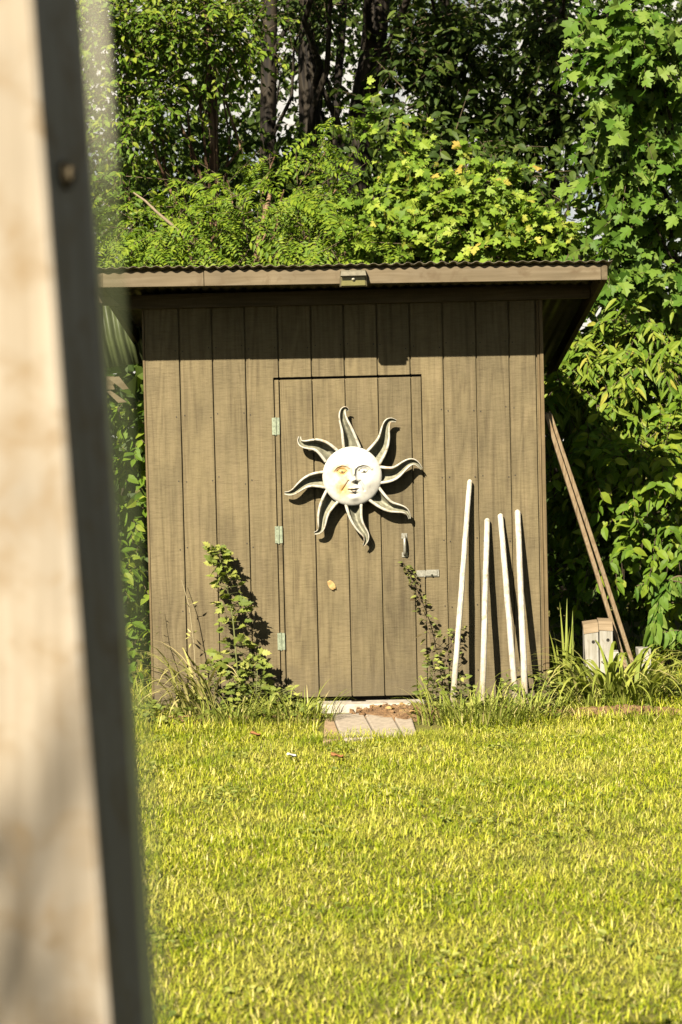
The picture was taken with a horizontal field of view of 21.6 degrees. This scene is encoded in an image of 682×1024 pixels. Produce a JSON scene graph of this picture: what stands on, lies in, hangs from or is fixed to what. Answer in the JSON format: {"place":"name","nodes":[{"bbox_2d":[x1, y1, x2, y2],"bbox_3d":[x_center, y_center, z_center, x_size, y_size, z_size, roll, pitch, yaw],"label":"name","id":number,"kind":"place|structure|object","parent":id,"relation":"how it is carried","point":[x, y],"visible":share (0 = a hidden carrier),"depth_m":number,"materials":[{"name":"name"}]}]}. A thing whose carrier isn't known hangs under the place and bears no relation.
{"place":"outdoors","nodes":[
{"label":"outdoors","id":0,"kind":"place"},
{"bbox_2d":[91,0,162,1023],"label":"hanging cord","id":1,"kind":"object","parent":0,"point":[125,485],"visible":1,"depth_m":0.70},
{"bbox_2d":[81,0,681,440],"label":"sky","id":2,"kind":"structure","parent":0,"point":[280,107],"materials":[{"name":"white"}]},
{"bbox_2d":[129,477,681,1023],"bbox_3d":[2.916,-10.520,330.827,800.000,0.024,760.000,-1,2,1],"label":"ground","id":3,"kind":"structure","parent":0,"point":[526,1015],"depth_m":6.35,"materials":[{"name":"green plant"}]},
{"bbox_2d":[0,0,153,1023],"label":"wooden post","id":4,"kind":"object","parent":3,"relation":"on","point":[74,940],"visible":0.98,"depth_m":1.93,"materials":[{"name":"grey wood"}]},
{"bbox_2d":[102,306,142,401],"bbox_3d":[-1.626,-0.153,12.008,0.748,2.758,0.168,-1,2,1],"label":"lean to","id":5,"kind":"object","parent":3,"relation":"on","point":[131,353],"visible":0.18,"depth_m":11.97,"materials":[{"name":"wood"}]},
{"bbox_2d":[109,400,150,688],"bbox_3d":[-1.489,0.258,12.608,0.925,2.273,1.761,-1,2,1],"label":"sapling","id":6,"kind":"object","parent":3,"relation":"on","point":[136,462],"visible":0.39,"depth_m":12.32,"materials":[{"name":"green plant"}]},
{"bbox_2d":[131,683,192,716],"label":"grass tuft","id":7,"kind":"object","parent":3,"relation":"on","point":[151,699],"visible":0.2,"depth_m":10.97,"materials":[{"name":"green plant"}]},
{"bbox_2d":[79,0,301,266],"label":"slender tree","id":8,"kind":"object","parent":3,"relation":"on","point":[138,48],"visible":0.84,"depth_m":15.30,"materials":[{"name":"green plant"}]},
{"bbox_2d":[165,685,290,728],"bbox_3d":[-0.619,1.123,10.509,0.705,0.280,0.695,0,3,38],"label":"grass tuft","id":9,"kind":"object","parent":3,"relation":"on","point":[222,712],"visible":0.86,"depth_m":10.45,"materials":[{"name":"green plant"}]},
{"bbox_2d":[154,709,323,726],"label":"soil","id":10,"kind":"structure","parent":3,"relation":"on","point":[322,716],"depth_m":10.63,"materials":[{"name":"brown soil"}]},
{"bbox_2d":[156,612,174,710],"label":"dead stalk","id":11,"kind":"object","parent":10,"relation":"on","point":[165,652],"visible":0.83,"depth_m":10.93,"materials":[{"name":"beige plant"}]},
{"bbox_2d":[128,641,239,716],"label":"arching grass","id":12,"kind":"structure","parent":10,"relation":"on","point":[178,698],"depth_m":10.69,"materials":[{"name":"green plant"}]},
{"bbox_2d":[182,582,201,691],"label":"dead stalk","id":13,"kind":"object","parent":10,"relation":"on","point":[187,684],"visible":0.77,"depth_m":10.90,"materials":[{"name":"plant"}]},
{"bbox_2d":[188,658,248,713],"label":"leafy weed","id":14,"kind":"object","parent":10,"relation":"on","point":[219,670],"visible":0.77,"depth_m":10.77,"materials":[{"name":"green plant"}]},
{"bbox_2d":[202,542,267,710],"bbox_3d":[-0.631,0.697,10.830,0.420,1.043,0.374,-1,2,1],"label":"tall weed","id":15,"kind":"object","parent":10,"relation":"on","point":[212,557],"visible":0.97,"depth_m":10.84,"materials":[{"name":"green plant"}]},
{"bbox_2d":[223,650,279,719],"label":"leafy weed","id":16,"kind":"object","parent":10,"relation":"on","point":[246,667],"visible":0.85,"depth_m":10.73,"materials":[{"name":"green plant"}]},
{"bbox_2d":[267,685,306,711],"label":"weed","id":17,"kind":"object","parent":10,"relation":"on","point":[280,689],"visible":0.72,"depth_m":10.75,"materials":[{"name":"green plant"}]},
{"bbox_2d":[94,106,411,268],"bbox_3d":[-0.725,-1.151,14.697,2.709,4.549,2.617,-2,2,-25],"label":"locust tree","id":18,"kind":"object","parent":3,"relation":"on","point":[161,255],"visible":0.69,"depth_m":14.23,"materials":[{"name":"green plant"}]},
{"bbox_2d":[133,192,211,263],"bbox_3d":[-1.279,-2.190,13.974,0.698,0.607,0.042,-2,2,-23],"label":"bare branch","id":19,"kind":"object","parent":18,"relation":"attached to","point":[158,213],"visible":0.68,"depth_m":13.90,"materials":[{"name":"wood"}]},
{"bbox_2d":[250,731,260,735],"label":"fallen leaf","id":20,"kind":"object","parent":3,"relation":"on","point":[255,733],"visible":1,"depth_m":9.94,"materials":[{"name":"orange plant"}]},
{"bbox_2d":[226,0,344,239],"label":"tall tree","id":21,"kind":"object","parent":3,"relation":"on","point":[269,93],"visible":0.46,"depth_m":17.77,"materials":[{"name":"green plant"}]},
{"bbox_2d":[231,678,351,726],"bbox_3d":[-0.289,1.115,10.556,0.718,0.278,0.738,-3,3,-38],"label":"grass tuft","id":22,"kind":"object","parent":3,"relation":"on","point":[318,708],"visible":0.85,"depth_m":10.52,"materials":[{"name":"green plant"}]},
{"bbox_2d":[259,0,400,254],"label":"tall tree","id":23,"kind":"object","parent":3,"relation":"on","point":[312,80],"visible":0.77,"depth_m":17.35,"materials":[{"name":"green plant"}]},
{"bbox_2d":[323,717,339,743],"bbox_3d":[-0.048,1.264,10.247,0.105,0.050,0.919,-1,2,1],"label":"brick","id":24,"kind":"object","parent":3,"relation":"on","point":[329,726],"visible":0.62,"depth_m":10.22,"materials":[{"name":"brown brick"}]},
{"bbox_2d":[331,752,343,757],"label":"fallen leaf","id":25,"kind":"object","parent":3,"relation":"on","point":[336,755],"visible":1,"depth_m":9.18,"materials":[{"name":"orange plant"}]},
{"bbox_2d":[274,0,419,260],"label":"tall tree","id":26,"kind":"object","parent":3,"relation":"on","point":[374,16],"visible":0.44,"depth_m":17.54,"materials":[{"name":"green plant"}]},
{"bbox_2d":[333,713,375,741],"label":"paving slab","id":27,"kind":"structure","parent":3,"relation":"on","point":[345,722],"depth_m":10.32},
{"bbox_2d":[99,260,612,713],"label":"garden shed","id":28,"kind":"structure","parent":3,"relation":"on","point":[251,374],"depth_m":11.00,"materials":[{"name":"paint"}]},
{"bbox_2d":[327,580,335,589],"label":"dry leaf","id":29,"kind":"object","parent":28,"relation":"attached to","point":[331,584],"visible":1,"depth_m":11.01,"materials":[{"name":"yellow plant"}]},
{"bbox_2d":[285,406,421,545],"bbox_3d":[0.075,-0.217,10.908,0.850,0.860,0.177,-1,2,1],"label":"sun ornament","id":30,"kind":"object","parent":28,"relation":"attached to","point":[352,476],"visible":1,"depth_m":10.90,"materials":[{"name":"beige paint"}]},
{"bbox_2d":[272,377,438,697],"bbox_3d":[0.096,0.159,11.001,1.008,1.964,0.093,-1,2,1],"label":"door","id":31,"kind":"structure","parent":28,"relation":"in","point":[359,635],"depth_m":11.02,"materials":[{"name":"paint"}]},
{"bbox_2d":[316,699,424,712],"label":"threshold slab","id":32,"kind":"structure","parent":3,"relation":"on","point":[349,705],"depth_m":10.93,"materials":[{"name":"concrete"}]},
{"bbox_2d":[80,0,681,645],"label":"woodland","id":33,"kind":"object","parent":3,"relation":"on","point":[134,392],"visible":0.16,"depth_m":17.48,"materials":[{"name":"green plant"}]},
{"bbox_2d":[366,715,399,739],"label":"paving slab","id":34,"kind":"structure","parent":3,"relation":"on","point":[378,723],"depth_m":10.30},
{"bbox_2d":[246,0,527,261],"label":"tall tree","id":35,"kind":"object","parent":3,"relation":"on","point":[339,72],"visible":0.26,"depth_m":18.77,"materials":[{"name":"brown plant"}]},
{"bbox_2d":[349,702,447,721],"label":"soil","id":36,"kind":"structure","parent":3,"relation":"on","point":[383,711],"depth_m":10.70,"materials":[{"name":"brown soil"}]},
{"bbox_2d":[397,561,448,703],"bbox_3d":[0.517,0.755,10.920,0.322,0.930,0.237,-1,2,1],"label":"climbing vine","id":37,"kind":"object","parent":36,"relation":"on","point":[427,625],"visible":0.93,"depth_m":10.94,"materials":[{"name":"green plant"}]},
{"bbox_2d":[407,654,457,710],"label":"weed","id":38,"kind":"object","parent":36,"relation":"on","point":[426,682],"visible":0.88,"depth_m":10.73,"materials":[{"name":"green plant"}]},
{"bbox_2d":[427,626,467,708],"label":"climbing vine","id":39,"kind":"object","parent":36,"relation":"on","point":[452,638],"visible":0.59,"depth_m":10.92,"materials":[{"name":"green plant"}]},
{"bbox_2d":[395,717,415,737],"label":"paving slab","id":40,"kind":"structure","parent":3,"relation":"on","point":[406,723],"depth_m":10.27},
{"bbox_2d":[132,647,681,727],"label":"ground cover","id":41,"kind":"object","parent":3,"relation":"on","point":[148,705],"visible":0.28,"depth_m":10.60,"materials":[{"name":"green plant"}]},
{"bbox_2d":[135,723,681,1023],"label":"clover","id":42,"kind":"object","parent":3,"relation":"on","point":[485,945],"visible":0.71,"depth_m":7.35,"materials":[{"name":"green plant"}]},
{"bbox_2d":[394,677,510,725],"bbox_3d":[0.660,1.088,10.439,0.791,0.297,0.697,-1,2,1],"label":"grass tuft","id":43,"kind":"object","parent":3,"relation":"on","point":[423,711],"visible":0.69,"depth_m":10.42,"materials":[{"name":"green plant"}]},
{"bbox_2d":[307,76,603,314],"bbox_3d":[0.984,-1.310,14.789,2.492,4.771,2.068,-1,2,1],"label":"maple tree","id":44,"kind":"object","parent":3,"relation":"on","point":[449,223],"visible":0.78,"depth_m":14.24,"materials":[{"name":"green plant"}]},
{"bbox_2d":[329,0,589,253],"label":"shade tree","id":45,"kind":"object","parent":3,"relation":"on","point":[443,52],"visible":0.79,"depth_m":17.20,"materials":[{"name":"green plant"}]},
{"bbox_2d":[420,677,550,728],"bbox_3d":[0.843,1.096,10.303,0.790,0.282,0.661,-1,2,1],"label":"grass tuft","id":46,"kind":"object","parent":3,"relation":"on","point":[483,716],"visible":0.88,"depth_m":10.23,"materials":[{"name":"green plant"}]},
{"bbox_2d":[435,703,567,717],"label":"soil","id":47,"kind":"structure","parent":3,"relation":"on","point":[520,707],"depth_m":10.69,"materials":[{"name":"brown soil"}]},
{"bbox_2d":[437,672,477,710],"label":"weed","id":48,"kind":"object","parent":47,"relation":"on","point":[460,679],"visible":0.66,"depth_m":10.72,"materials":[{"name":"green plant"}]},
{"bbox_2d":[450,479,471,706],"bbox_3d":[0.726,0.513,10.830,0.037,1.413,0.385,0,2,27],"label":"wooden pole","id":49,"kind":"object","parent":47,"relation":"on","point":[461,588],"visible":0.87,"depth_m":10.83,"materials":[{"name":"grey wood"}]},
{"bbox_2d":[479,518,489,706],"bbox_3d":[0.870,0.631,10.822,0.040,1.174,0.381,-1,2,14],"label":"wooden pole","id":50,"kind":"object","parent":47,"relation":"on","point":[483,658],"visible":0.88,"depth_m":10.82,"materials":[{"name":"grey wood"}]},
{"bbox_2d":[485,674,530,707],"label":"weed","id":51,"kind":"object","parent":47,"relation":"on","point":[513,687],"visible":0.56,"depth_m":10.71,"materials":[{"name":"green plant"}]},
{"bbox_2d":[498,513,518,706],"bbox_3d":[1.017,0.613,10.834,0.039,1.200,0.350,-2,2,-8],"label":"wooden pole","id":52,"kind":"object","parent":47,"relation":"on","point":[511,651],"visible":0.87,"depth_m":10.84,"materials":[{"name":"grey wood"}]},
{"bbox_2d":[515,510,528,703],"bbox_3d":[1.096,0.601,10.833,0.043,1.221,0.348,-1,2,1],"label":"wooden pole","id":53,"kind":"object","parent":47,"relation":"on","point":[521,618],"visible":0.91,"depth_m":10.83,"materials":[{"name":"grey wood"}]},
{"bbox_2d":[528,670,564,708],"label":"weed","id":54,"kind":"object","parent":47,"relation":"on","point":[545,685],"visible":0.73,"depth_m":10.73,"materials":[{"name":"green plant"}]},
{"bbox_2d":[455,678,580,726],"bbox_3d":[1.060,1.095,10.403,0.793,0.266,0.630,-1,2,21],"label":"grass tuft","id":55,"kind":"object","parent":3,"relation":"on","point":[537,709],"visible":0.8,"depth_m":10.40,"materials":[{"name":"green plant"}]},
{"bbox_2d":[451,0,681,597],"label":"shade tree","id":56,"kind":"object","parent":3,"relation":"on","point":[550,48],"visible":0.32,"depth_m":17.43,"materials":[{"name":"green plant"}]},
{"bbox_2d":[545,412,630,681],"bbox_3d":[1.589,0.272,11.396,0.881,1.822,0.051,-3,3,-44],"label":"wooden batten","id":57,"kind":"object","parent":3,"relation":"on","point":[580,521],"visible":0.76,"depth_m":11.33,"materials":[{"name":"brown wood"}]},
{"bbox_2d":[582,619,598,684],"bbox_3d":[1.603,0.933,11.467,0.094,0.479,0.098,-1,2,1],"label":"post offcut","id":58,"kind":"object","parent":3,"relation":"on","point":[590,644],"visible":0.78,"depth_m":11.42,"materials":[{"name":"grey wood"}]},
{"bbox_2d":[548,412,634,677],"bbox_3d":[1.638,0.268,11.473,0.931,1.823,0.051,-3,3,-44],"label":"wooden batten","id":59,"kind":"object","parent":3,"relation":"on","point":[595,550],"visible":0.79,"depth_m":11.42,"materials":[{"name":"brown wood"}]},
{"bbox_2d":[597,618,612,672],"bbox_3d":[1.698,0.925,11.463,0.089,0.489,0.093,-1,2,1],"label":"post offcut","id":60,"kind":"object","parent":3,"relation":"on","point":[605,633],"visible":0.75,"depth_m":11.42,"materials":[{"name":"grey wood"}]},
{"bbox_2d":[542,0,681,374],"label":"maple tree","id":61,"kind":"object","parent":3,"relation":"on","point":[634,43],"visible":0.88,"depth_m":13.25,"materials":[{"name":"green plant"}]},
{"bbox_2d":[543,704,681,720],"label":"soil","id":62,"kind":"structure","parent":3,"relation":"on","point":[616,708],"depth_m":10.47,"materials":[{"name":"brown soil"}]},
{"bbox_2d":[544,270,681,620],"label":"shrub","id":63,"kind":"object","parent":3,"relation":"on","point":[609,382],"visible":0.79,"depth_m":13.33,"materials":[{"name":"green plant"}]},
{"bbox_2d":[545,393,681,651],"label":"shrub","id":64,"kind":"object","parent":3,"relation":"on","point":[629,515],"visible":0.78,"depth_m":12.33,"materials":[{"name":"green plant"}]},
{"bbox_2d":[559,674,681,706],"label":"grass tuft","id":65,"kind":"object","parent":3,"relation":"on","point":[607,699],"visible":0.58,"depth_m":10.68,"materials":[{"name":"green plant"}]},
{"bbox_2d":[613,647,650,678],"bbox_3d":[1.941,1.030,12.037,0.279,0.228,0.130,-1,2,1],"label":"timber offcut","id":66,"kind":"object","parent":3,"relation":"on","point":[638,650],"visible":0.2,"depth_m":11.97,"materials":[{"name":"grey wood"}]},
{"bbox_2d":[617,653,681,699],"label":"grass tuft","id":67,"kind":"object","parent":3,"relation":"on","point":[671,688],"visible":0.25,"depth_m":11.16,"materials":[{"name":"green plant"}]},
{"bbox_2d":[634,574,681,650],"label":"drooping shrub","id":68,"kind":"object","parent":3,"relation":"on","point":[661,597],"visible":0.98,"depth_m":12.10,"materials":[{"name":"green plant"}]},
{"bbox_2d":[662,658,681,669],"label":"fallen log","id":69,"kind":"object","parent":3,"relation":"on","point":[668,662],"visible":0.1,"depth_m":12.59,"materials":[{"name":"brown plant"}]},
{"bbox_2d":[549,607,574,702],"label":"arching grass","id":70,"kind":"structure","parent":0,"point":[569,665],"depth_m":11.13,"materials":[{"name":"green plant"}]},
{"bbox_2d":[490,638,681,706],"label":"arching grass","id":71,"kind":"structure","parent":0,"point":[610,676],"depth_m":10.81,"materials":[{"name":"green plant"}]}
]}

